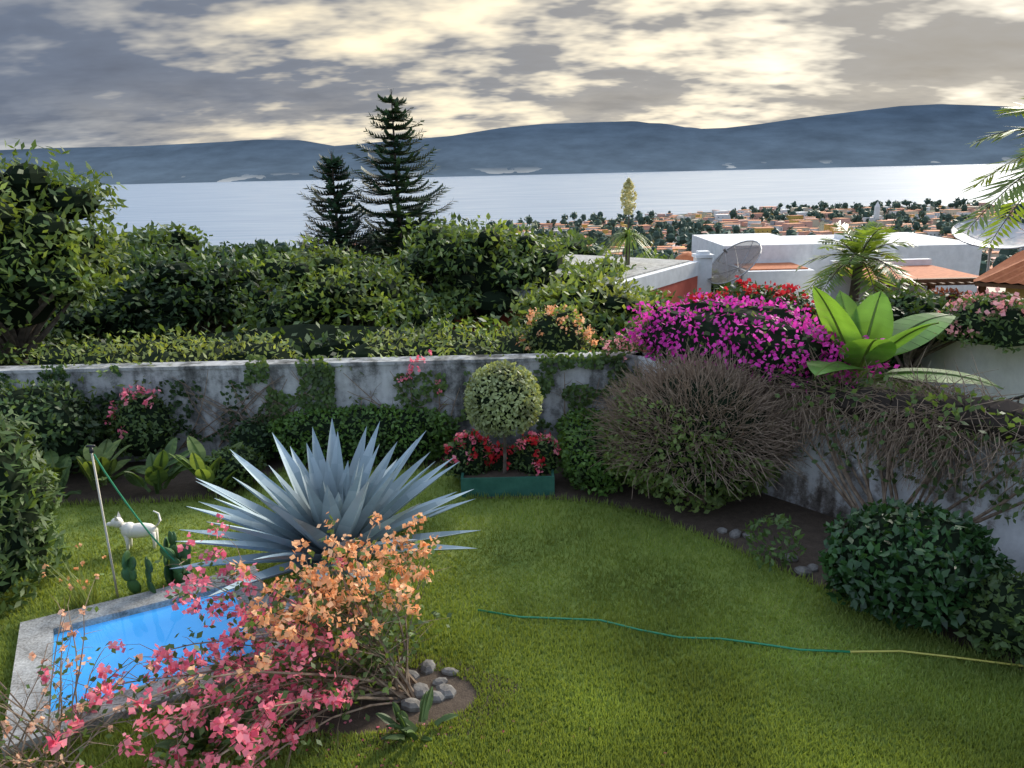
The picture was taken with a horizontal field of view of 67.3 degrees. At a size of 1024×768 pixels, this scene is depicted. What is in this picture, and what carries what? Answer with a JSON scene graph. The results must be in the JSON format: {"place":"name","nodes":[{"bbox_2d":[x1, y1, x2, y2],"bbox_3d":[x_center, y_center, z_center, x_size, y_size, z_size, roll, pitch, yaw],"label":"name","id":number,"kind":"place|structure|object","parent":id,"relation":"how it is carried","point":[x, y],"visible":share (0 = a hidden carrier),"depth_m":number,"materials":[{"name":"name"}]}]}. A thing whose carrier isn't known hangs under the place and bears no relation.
{"place":"outdoors","nodes":[
{"label":"outdoors","id":0,"kind":"place"},
{"bbox_2d":[100,228,126,267],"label":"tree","id":1,"kind":"object","parent":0,"point":[110,237],"visible":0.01,"depth_m":43.04,"materials":[{"name":"green plant"}]},
{"bbox_2d":[0,104,1023,185],"bbox_3d":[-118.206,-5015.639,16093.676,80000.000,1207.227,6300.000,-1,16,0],"label":"mountains","id":2,"kind":"structure","parent":0,"point":[930,134],"depth_m":14667.83,"materials":[{"name":"blue"}]},
{"bbox_2d":[0,462,1023,767],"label":"lawn","id":3,"kind":"structure","parent":0,"point":[124,511],"depth_m":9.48,"materials":[{"name":"green plant"}]},
{"bbox_2d":[0,407,72,616],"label":"bush","id":4,"kind":"object","parent":3,"relation":"on","point":[29,535],"visible":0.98,"depth_m":9.06,"materials":[{"name":"green plant"}]},
{"bbox_2d":[42,543,106,608],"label":"flowering plant","id":5,"kind":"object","parent":3,"relation":"on","point":[82,595],"depth_m":9.26,"materials":[{"name":"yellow plant"}]},
{"bbox_2d":[0,573,223,767],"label":"bougainvillea bush","id":6,"kind":"object","parent":3,"relation":"on","point":[16,758],"visible":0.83,"depth_m":6.78,"materials":[{"name":"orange plant"}]},
{"bbox_2d":[106,510,160,549],"bbox_3d":[-5.236,2.041,10.673,0.739,0.573,0.212,-3,16,-6],"label":"dog","id":7,"kind":"object","parent":3,"relation":"on","point":[129,531],"visible":0.94,"depth_m":10.61},
{"bbox_2d":[86,445,199,597],"bbox_3d":[-4.373,1.635,9.375,1.191,2.009,0.049,-5,16,-13],"label":"pole","id":8,"kind":"object","parent":3,"relation":"on","point":[91,450],"visible":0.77,"depth_m":9.24,"materials":[{"name":"beige metal"}]},
{"bbox_2d":[1,565,286,756],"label":"pool rim","id":9,"kind":"object","parent":3,"relation":"on","point":[36,636],"visible":0.52,"depth_m":8.29,"materials":[{"name":"grey concrete"}]},
{"bbox_2d":[51,589,254,711],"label":"pool water","id":10,"kind":"structure","parent":9,"relation":"in","point":[160,627],"depth_m":8.59,"materials":[{"name":"blue liquid"}]},
{"bbox_2d":[121,531,191,593],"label":"cactus","id":11,"kind":"object","parent":3,"relation":"on","point":[128,571],"visible":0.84,"depth_m":9.55,"materials":[{"name":"green plant"}]},
{"bbox_2d":[36,511,451,767],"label":"bougainvillea bush","id":12,"kind":"object","parent":3,"relation":"on","point":[300,647],"visible":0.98,"depth_m":7.24,"materials":[{"name":"pink plant"}]},
{"bbox_2d":[170,420,480,610],"bbox_3d":[-2.322,1.629,9.731,3.872,1.835,4.160,-1,16,0],"label":"agave plant","id":13,"kind":"object","parent":3,"relation":"on","point":[353,497],"visible":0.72,"depth_m":9.57,"materials":[{"name":"plant"}]},
{"bbox_2d":[200,650,520,758],"bbox_3d":[-1.494,3.100,7.574,3.187,0.001,1.606,-1,16,0],"label":"soil bed","id":14,"kind":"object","parent":3,"relation":"on","point":[465,694],"visible":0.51,"depth_m":7.40,"materials":[{"name":"brown soil"}]},
{"bbox_2d":[155,695,264,758],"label":"leafy plant","id":15,"kind":"object","parent":14,"relation":"on","point":[198,741],"visible":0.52,"depth_m":6.83,"materials":[{"name":"green plant"}]},
{"bbox_2d":[375,686,458,742],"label":"leafy plant","id":16,"kind":"object","parent":14,"relation":"on","point":[406,727],"visible":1,"depth_m":7.06,"materials":[{"name":"green plant"}]},
{"bbox_2d":[381,657,458,711],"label":"rocks","id":17,"kind":"object","parent":14,"relation":"on","point":[443,691],"visible":0.61,"depth_m":7.60,"materials":[{"name":"grey stone"}]},
{"bbox_2d":[254,700,666,767],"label":"fallen petals","id":18,"kind":"object","parent":3,"relation":"on","point":[350,720],"visible":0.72,"depth_m":7.07,"materials":[{"name":"plant"}]},
{"bbox_2d":[478,609,1022,666],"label":"garden hose","id":19,"kind":"object","parent":3,"relation":"on","point":[792,648],"visible":1,"depth_m":8.20,"materials":[{"name":"green rubber"}]},
{"bbox_2d":[744,513,806,572],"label":"plant","id":20,"kind":"object","parent":3,"relation":"on","point":[781,519],"visible":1,"depth_m":9.74,"materials":[{"name":"green plant"}]},
{"bbox_2d":[942,565,1023,665],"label":"shrub","id":21,"kind":"object","parent":3,"relation":"on","point":[995,618],"visible":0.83,"depth_m":7.77,"materials":[{"name":"green plant"}]},
{"bbox_2d":[0,0,1023,149],"label":"sky","id":22,"kind":"structure","parent":0,"point":[74,73],"materials":[{"name":"grey"}]},
{"bbox_2d":[42,205,1019,377],"bbox_3d":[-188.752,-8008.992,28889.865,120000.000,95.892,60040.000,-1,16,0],"label":"ground","id":23,"kind":"structure","parent":0,"point":[821,226],"depth_m":1342.25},
{"bbox_2d":[0,138,140,365],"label":"tree","id":24,"kind":"object","parent":23,"relation":"on","point":[52,258],"visible":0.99,"depth_m":16.31,"materials":[{"name":"green plant"}]},
{"bbox_2d":[37,281,169,345],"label":"shrub","id":25,"kind":"object","parent":23,"relation":"on","point":[77,322],"visible":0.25,"depth_m":20.88,"materials":[{"name":"green plant"}]},
{"bbox_2d":[0,323,298,446],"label":"scrub shrub","id":26,"kind":"object","parent":23,"relation":"on","point":[174,349],"visible":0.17,"depth_m":14.47,"materials":[{"name":"green plant"}]},
{"bbox_2d":[112,220,221,269],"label":"shrub","id":27,"kind":"object","parent":23,"relation":"on","point":[151,234],"visible":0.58,"depth_m":37.02,"materials":[{"name":"green plant"}]},
{"bbox_2d":[82,242,283,343],"bbox_3d":[-9.903,-1.931,23.405,6.367,4.822,5.990,-1,16,0],"label":"shrub","id":28,"kind":"object","parent":23,"relation":"on","point":[190,297],"visible":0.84,"depth_m":21.78,"materials":[{"name":"green plant"}]},
{"bbox_2d":[202,239,304,291],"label":"shrub","id":29,"kind":"object","parent":23,"relation":"on","point":[259,248],"visible":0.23,"depth_m":46.56,"materials":[{"name":"green plant"}]},
{"bbox_2d":[0,305,639,365],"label":"undergrowth shrub","id":30,"kind":"object","parent":23,"relation":"on","point":[311,340],"visible":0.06,"depth_m":17.84,"materials":[{"name":"green plant"}]},
{"bbox_2d":[0,351,642,461],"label":"back wall","id":31,"kind":"structure","parent":23,"relation":"on","point":[375,371],"depth_m":13.70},
{"bbox_2d":[230,235,425,329],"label":"shrub","id":32,"kind":"object","parent":23,"relation":"on","point":[332,281],"visible":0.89,"depth_m":20.13,"materials":[{"name":"green plant"}]},
{"bbox_2d":[283,152,382,289],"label":"conifer tree","id":33,"kind":"object","parent":23,"relation":"on","point":[338,230],"visible":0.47,"depth_m":51.27,"materials":[{"name":"green plant"}]},
{"bbox_2d":[344,86,457,270],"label":"conifer tree","id":34,"kind":"object","parent":23,"relation":"on","point":[393,115],"visible":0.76,"depth_m":53.37,"materials":[{"name":"green plant"}]},
{"bbox_2d":[354,288,469,329],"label":"shrub","id":35,"kind":"object","parent":23,"relation":"on","point":[426,302],"visible":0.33,"depth_m":21.62,"materials":[{"name":"green plant"}]},
{"bbox_2d":[323,316,547,438],"bbox_3d":[-1.241,0.191,15.017,4.728,2.865,2.797,-1,16,0],"label":"scrub shrub","id":36,"kind":"object","parent":23,"relation":"on","point":[392,343],"visible":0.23,"depth_m":14.44,"materials":[{"name":"green plant"}]},
{"bbox_2d":[366,212,504,271],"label":"shrub","id":37,"kind":"object","parent":23,"relation":"on","point":[453,216],"visible":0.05,"depth_m":57.79,"materials":[{"name":"green plant"}]},
{"bbox_2d":[374,209,607,330],"bbox_3d":[-0.893,-2.751,25.060,7.914,5.935,6.752,-1,16,0],"label":"shrub","id":38,"kind":"object","parent":23,"relation":"on","point":[482,271],"visible":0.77,"depth_m":23.35,"materials":[{"name":"green plant"}]},
{"bbox_2d":[84,197,1023,294],"bbox_3d":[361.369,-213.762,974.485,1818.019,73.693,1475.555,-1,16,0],"label":"town trees","id":39,"kind":"object","parent":23,"relation":"on","point":[687,228],"visible":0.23,"depth_m":1095.18,"materials":[{"name":"green plant"}]},
{"bbox_2d":[515,303,598,353],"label":"orange flower shrub","id":40,"kind":"object","parent":23,"relation":"on","point":[561,332],"visible":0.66,"depth_m":14.47,"materials":[{"name":"green plant"}]},
{"bbox_2d":[415,254,698,350],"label":"house","id":41,"kind":"structure","parent":23,"relation":"on","point":[680,277],"depth_m":28.24,"materials":[{"name":"paint"}]},
{"bbox_2d":[692,250,713,296],"bbox_3d":[7.540,-4.359,30.499,0.720,1.820,0.720,-1,16,0],"label":"house chimney","id":42,"kind":"object","parent":41,"relation":"on","point":[704,258],"visible":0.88,"depth_m":30.18,"materials":[{"name":"white paint"}]},
{"bbox_2d":[708,240,761,289],"bbox_3d":[8.607,-4.215,29.944,1.851,2.643,2.276,-1,16,0],"label":"satellite dish","id":43,"kind":"object","parent":41,"relation":"attached to","point":[740,259],"visible":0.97,"depth_m":30.08,"materials":[{"name":"grey metal"}]},
{"bbox_2d":[528,226,609,255],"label":"tree","id":44,"kind":"object","parent":23,"relation":"on","point":[579,241],"visible":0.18,"depth_m":50.02,"materials":[{"name":"green plant"}]},
{"bbox_2d":[500,267,658,348],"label":"shrub","id":45,"kind":"object","parent":23,"relation":"on","point":[610,299],"visible":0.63,"depth_m":18.60,"materials":[{"name":"green plant"}]},
{"bbox_2d":[563,249,653,291],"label":"shrub","id":46,"kind":"object","parent":23,"relation":"on","point":[607,267],"visible":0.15,"depth_m":26.50,"materials":[{"name":"green plant"}]},
{"bbox_2d":[603,177,657,264],"bbox_3d":[4.315,-3.983,29.093,2.059,7.430,2.111,-8,17,-24],"label":"yucca tree","id":47,"kind":"object","parent":23,"relation":"on","point":[628,234],"visible":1,"depth_m":28.25,"materials":[{"name":"green plant"}]},
{"bbox_2d":[597,276,683,350],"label":"shrub","id":48,"kind":"object","parent":23,"relation":"on","point":[652,295],"visible":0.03,"depth_m":21.92,"materials":[{"name":"green plant"}]},
{"bbox_2d":[630,248,733,296],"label":"house","id":49,"kind":"structure","parent":23,"relation":"on","point":[713,286],"depth_m":32.48,"materials":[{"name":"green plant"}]},
{"bbox_2d":[347,202,1023,305],"bbox_3d":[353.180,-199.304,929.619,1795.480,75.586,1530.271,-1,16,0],"label":"town buildings","id":50,"kind":"structure","parent":23,"relation":"on","point":[801,222],"depth_m":1175.33,"materials":[{"name":"orange"}]},
{"bbox_2d":[681,275,821,325],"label":"red flower shrub","id":51,"kind":"object","parent":23,"relation":"on","point":[787,293],"visible":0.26,"depth_m":18.94,"materials":[{"name":"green plant"}]},
{"bbox_2d":[691,233,812,284],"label":"house","id":52,"kind":"structure","parent":23,"relation":"on","point":[778,249],"depth_m":34.40,"materials":[{"name":"white paint"}]},
{"bbox_2d":[729,262,814,305],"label":"house","id":53,"kind":"structure","parent":23,"relation":"on","point":[773,273],"depth_m":31.61,"materials":[{"name":"white paint"}]},
{"bbox_2d":[783,235,855,305],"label":"white building","id":54,"kind":"structure","parent":23,"relation":"on","point":[816,265],"depth_m":39.93,"materials":[{"name":"white paint"}]},
{"bbox_2d":[795,220,924,301],"bbox_3d":[11.003,-2.571,24.236,4.035,5.040,4.129,-1,16,0],"label":"palm tree","id":55,"kind":"object","parent":23,"relation":"on","point":[859,250],"visible":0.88,"depth_m":23.41,"materials":[{"name":"green plant"}]},
{"bbox_2d":[827,258,931,305],"bbox_3d":[13.792,-2.490,29.245,3.666,4.439,0.300,-1,16,0],"label":"house veranda","id":56,"kind":"object","parent":23,"relation":"on","point":[844,288],"visible":0.21,"depth_m":28.75,"materials":[{"name":"white paint"}]},
{"bbox_2d":[834,232,982,294],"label":"house","id":57,"kind":"structure","parent":23,"relation":"on","point":[954,254],"depth_m":35.93,"materials":[{"name":"white paint"}]},
{"bbox_2d":[844,265,986,293],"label":"tiled roof","id":58,"kind":"structure","parent":23,"relation":"on","point":[930,277],"depth_m":25.62,"materials":[{"name":"orange tile"}]},
{"bbox_2d":[973,250,1023,302],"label":"house","id":59,"kind":"structure","parent":23,"relation":"on","point":[1008,274],"depth_m":20.96,"materials":[{"name":"tile"}]},
{"bbox_2d":[44,454,1023,670],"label":"garden soil","id":60,"kind":"structure","parent":0,"point":[734,514],"depth_m":11.66,"materials":[{"name":"brown soil"}]},
{"bbox_2d":[0,378,114,476],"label":"dark shrub","id":61,"kind":"object","parent":60,"relation":"on","point":[69,424],"visible":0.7,"depth_m":12.84,"materials":[{"name":"green plant"}]},
{"bbox_2d":[42,450,80,498],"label":"canna plant","id":62,"kind":"object","parent":60,"relation":"on","point":[61,465],"visible":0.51,"depth_m":12.52,"materials":[{"name":"green plant"}]},
{"bbox_2d":[75,438,139,490],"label":"canna plant","id":63,"kind":"object","parent":60,"relation":"on","point":[104,451],"visible":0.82,"depth_m":12.46,"materials":[{"name":"green plant"}]},
{"bbox_2d":[104,384,184,461],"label":"pink flower bush","id":64,"kind":"object","parent":60,"relation":"on","point":[143,425],"visible":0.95,"depth_m":13.26,"materials":[{"name":"green plant"}]},
{"bbox_2d":[124,437,203,494],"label":"canna plant","id":65,"kind":"object","parent":60,"relation":"on","point":[157,471],"visible":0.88,"depth_m":12.38,"materials":[{"name":"green plant"}]},
{"bbox_2d":[168,435,242,491],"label":"canna plant","id":66,"kind":"object","parent":60,"relation":"on","point":[200,470],"visible":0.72,"depth_m":12.29,"materials":[{"name":"green plant"}]},
{"bbox_2d":[198,444,267,490],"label":"shrub","id":67,"kind":"object","parent":60,"relation":"on","point":[229,464],"visible":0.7,"depth_m":12.47,"materials":[{"name":"green plant"}]},
{"bbox_2d":[227,417,275,463],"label":"bush","id":68,"kind":"object","parent":60,"relation":"on","point":[256,436],"visible":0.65,"depth_m":13.42,"materials":[{"name":"green plant"}]},
{"bbox_2d":[0,348,641,449],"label":"wall vine","id":69,"kind":"object","parent":60,"relation":"on","point":[321,369],"depth_m":13.64,"materials":[{"name":"green plant"}]},
{"bbox_2d":[265,402,460,466],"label":"hedge","id":70,"kind":"object","parent":60,"relation":"on","point":[407,428],"visible":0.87,"depth_m":13.35,"materials":[{"name":"green plant"}]},
{"bbox_2d":[461,469,554,496],"bbox_3d":[-0.069,1.552,12.448,1.480,0.320,0.600,-1,16,0],"label":"planter","id":71,"kind":"object","parent":60,"relation":"on","point":[491,483],"visible":0.81,"depth_m":12.16,"materials":[{"name":"green plastic"}]},
{"bbox_2d":[440,429,499,478],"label":"flowering plant","id":72,"kind":"object","parent":71,"relation":"in","point":[473,452],"visible":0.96,"depth_m":12.38,"materials":[{"name":"red plant"}]},
{"bbox_2d":[463,359,543,473],"bbox_3d":[-0.137,0.521,12.265,1.282,1.874,1.319,-1,16,0],"label":"topiary tree","id":73,"kind":"object","parent":71,"relation":"in","point":[500,398],"visible":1,"depth_m":11.83,"materials":[{"name":"green plant"}]},
{"bbox_2d":[488,440,518,471],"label":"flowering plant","id":74,"kind":"object","parent":71,"relation":"in","point":[497,462],"visible":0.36,"depth_m":12.55,"materials":[{"name":"green plant"}]},
{"bbox_2d":[513,430,561,475],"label":"flowering plant","id":75,"kind":"object","parent":71,"relation":"in","point":[539,456],"visible":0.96,"depth_m":12.34,"materials":[{"name":"red plant"}]},
{"bbox_2d":[556,407,630,496],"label":"hedge","id":76,"kind":"object","parent":60,"relation":"on","point":[577,460],"visible":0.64,"depth_m":12.11,"materials":[{"name":"green plant"}]},
{"bbox_2d":[580,336,818,513],"bbox_3d":[2.824,0.567,11.646,3.602,2.570,3.204,-1,16,0],"label":"pruned shrub","id":77,"kind":"object","parent":60,"relation":"on","point":[697,433],"visible":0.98,"depth_m":10.94,"materials":[{"name":"brown plant"}]},
{"bbox_2d":[716,527,817,576],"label":"rocks","id":78,"kind":"object","parent":60,"relation":"on","point":[798,570],"visible":0.78,"depth_m":9.97,"materials":[{"name":"grey stone"}]},
{"bbox_2d":[638,352,1023,577],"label":"wall","id":79,"kind":"structure","parent":60,"relation":"on","point":[818,492],"depth_m":10.53,"materials":[{"name":"grey concrete"}]},
{"bbox_2d":[599,332,651,361],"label":"flowering bush","id":80,"kind":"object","parent":79,"relation":"on","point":[625,347],"depth_m":13.62,"materials":[{"name":"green plant"}]},
{"bbox_2d":[616,288,899,397],"bbox_3d":[3.553,-0.815,12.469,2.342,1.297,4.900,-13,19,-35],"label":"bougainvillea bush","id":81,"kind":"object","parent":79,"relation":"on","point":[777,338],"visible":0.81,"depth_m":11.83,"materials":[{"name":"purple plant"}]},
{"bbox_2d":[629,308,849,373],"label":"magenta bush sprays","id":82,"kind":"object","parent":81,"relation":"attached to","point":[803,361],"visible":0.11,"depth_m":11.37,"materials":[{"name":"purple plant"}]},
{"bbox_2d":[1009,395,1023,402],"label":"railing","id":83,"kind":"object","parent":79,"relation":"on","point":[1018,397],"visible":0.05,"depth_m":10.12,"materials":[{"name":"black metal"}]},
{"bbox_2d":[705,329,1023,525],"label":"dry bougainvillea vine","id":84,"kind":"object","parent":60,"relation":"on","point":[928,414],"visible":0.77,"depth_m":9.85,"materials":[{"name":"brown plant"}]},
{"bbox_2d":[817,496,1018,634],"bbox_3d":[4.532,1.979,8.645,2.087,1.329,1.827,-1,16,0],"label":"dark shrub","id":85,"kind":"object","parent":60,"relation":"on","point":[914,563],"visible":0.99,"depth_m":8.23,"materials":[{"name":"green plant"}]},
{"bbox_2d":[69,163,1023,250],"bbox_3d":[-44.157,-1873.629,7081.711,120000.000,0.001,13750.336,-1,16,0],"label":"lake","id":86,"kind":"structure","parent":0,"point":[251,212],"depth_m":2861.12,"materials":[{"name":"grey"}]},
{"bbox_2d":[675,252,692,260],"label":"house dome","id":87,"kind":"structure","parent":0,"point":[686,256],"depth_m":31.50,"materials":[{"name":"orange tile"}]},
{"bbox_2d":[841,365,948,395],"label":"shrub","id":88,"kind":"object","parent":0,"point":[881,370],"depth_m":17.92,"materials":[{"name":"brown plant"}]},
{"bbox_2d":[822,301,926,377],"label":"dark shrub","id":89,"kind":"object","parent":88,"relation":"on","point":[892,362],"visible":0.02,"depth_m":17.88,"materials":[{"name":"green plant"}]},
{"bbox_2d":[792,286,1003,389],"bbox_3d":[5.306,0.151,11.442,2.991,3.321,2.359,-7,17,-19],"label":"banana plant","id":90,"kind":"object","parent":88,"relation":"on","point":[850,322],"visible":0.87,"depth_m":11.15,"materials":[{"name":"green plant"}]},
{"bbox_2d":[850,277,986,390],"bbox_3d":[9.040,-1.050,16.815,3.474,2.600,3.073,-1,16,0],"label":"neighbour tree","id":91,"kind":"object","parent":88,"relation":"on","point":[904,304],"visible":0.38,"depth_m":16.49,"materials":[{"name":"green plant"}]},
{"bbox_2d":[871,301,1023,403],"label":"neighbour wall","id":92,"kind":"structure","parent":88,"relation":"on","point":[1008,375],"depth_m":15.71,"materials":[{"name":"white paint"}]},
{"bbox_2d":[932,287,1023,352],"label":"flowering shrub","id":93,"kind":"object","parent":92,"relation":"on","point":[995,319],"visible":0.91,"depth_m":14.33,"materials":[{"name":"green plant"}]},
{"bbox_2d":[952,93,1023,249],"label":"palm","id":94,"kind":"object","parent":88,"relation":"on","point":[1017,190],"visible":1,"depth_m":15.40,"materials":[{"name":"green plant"}]},
{"bbox_2d":[917,286,983,301],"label":"flowering bush","id":95,"kind":"object","parent":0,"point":[955,292],"visible":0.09,"depth_m":19.14,"materials":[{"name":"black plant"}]},
{"bbox_2d":[951,214,1023,271],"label":"satellite dish","id":96,"kind":"object","parent":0,"point":[1015,240],"visible":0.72,"depth_m":29.94,"materials":[{"name":"grey metal"}]}
]}

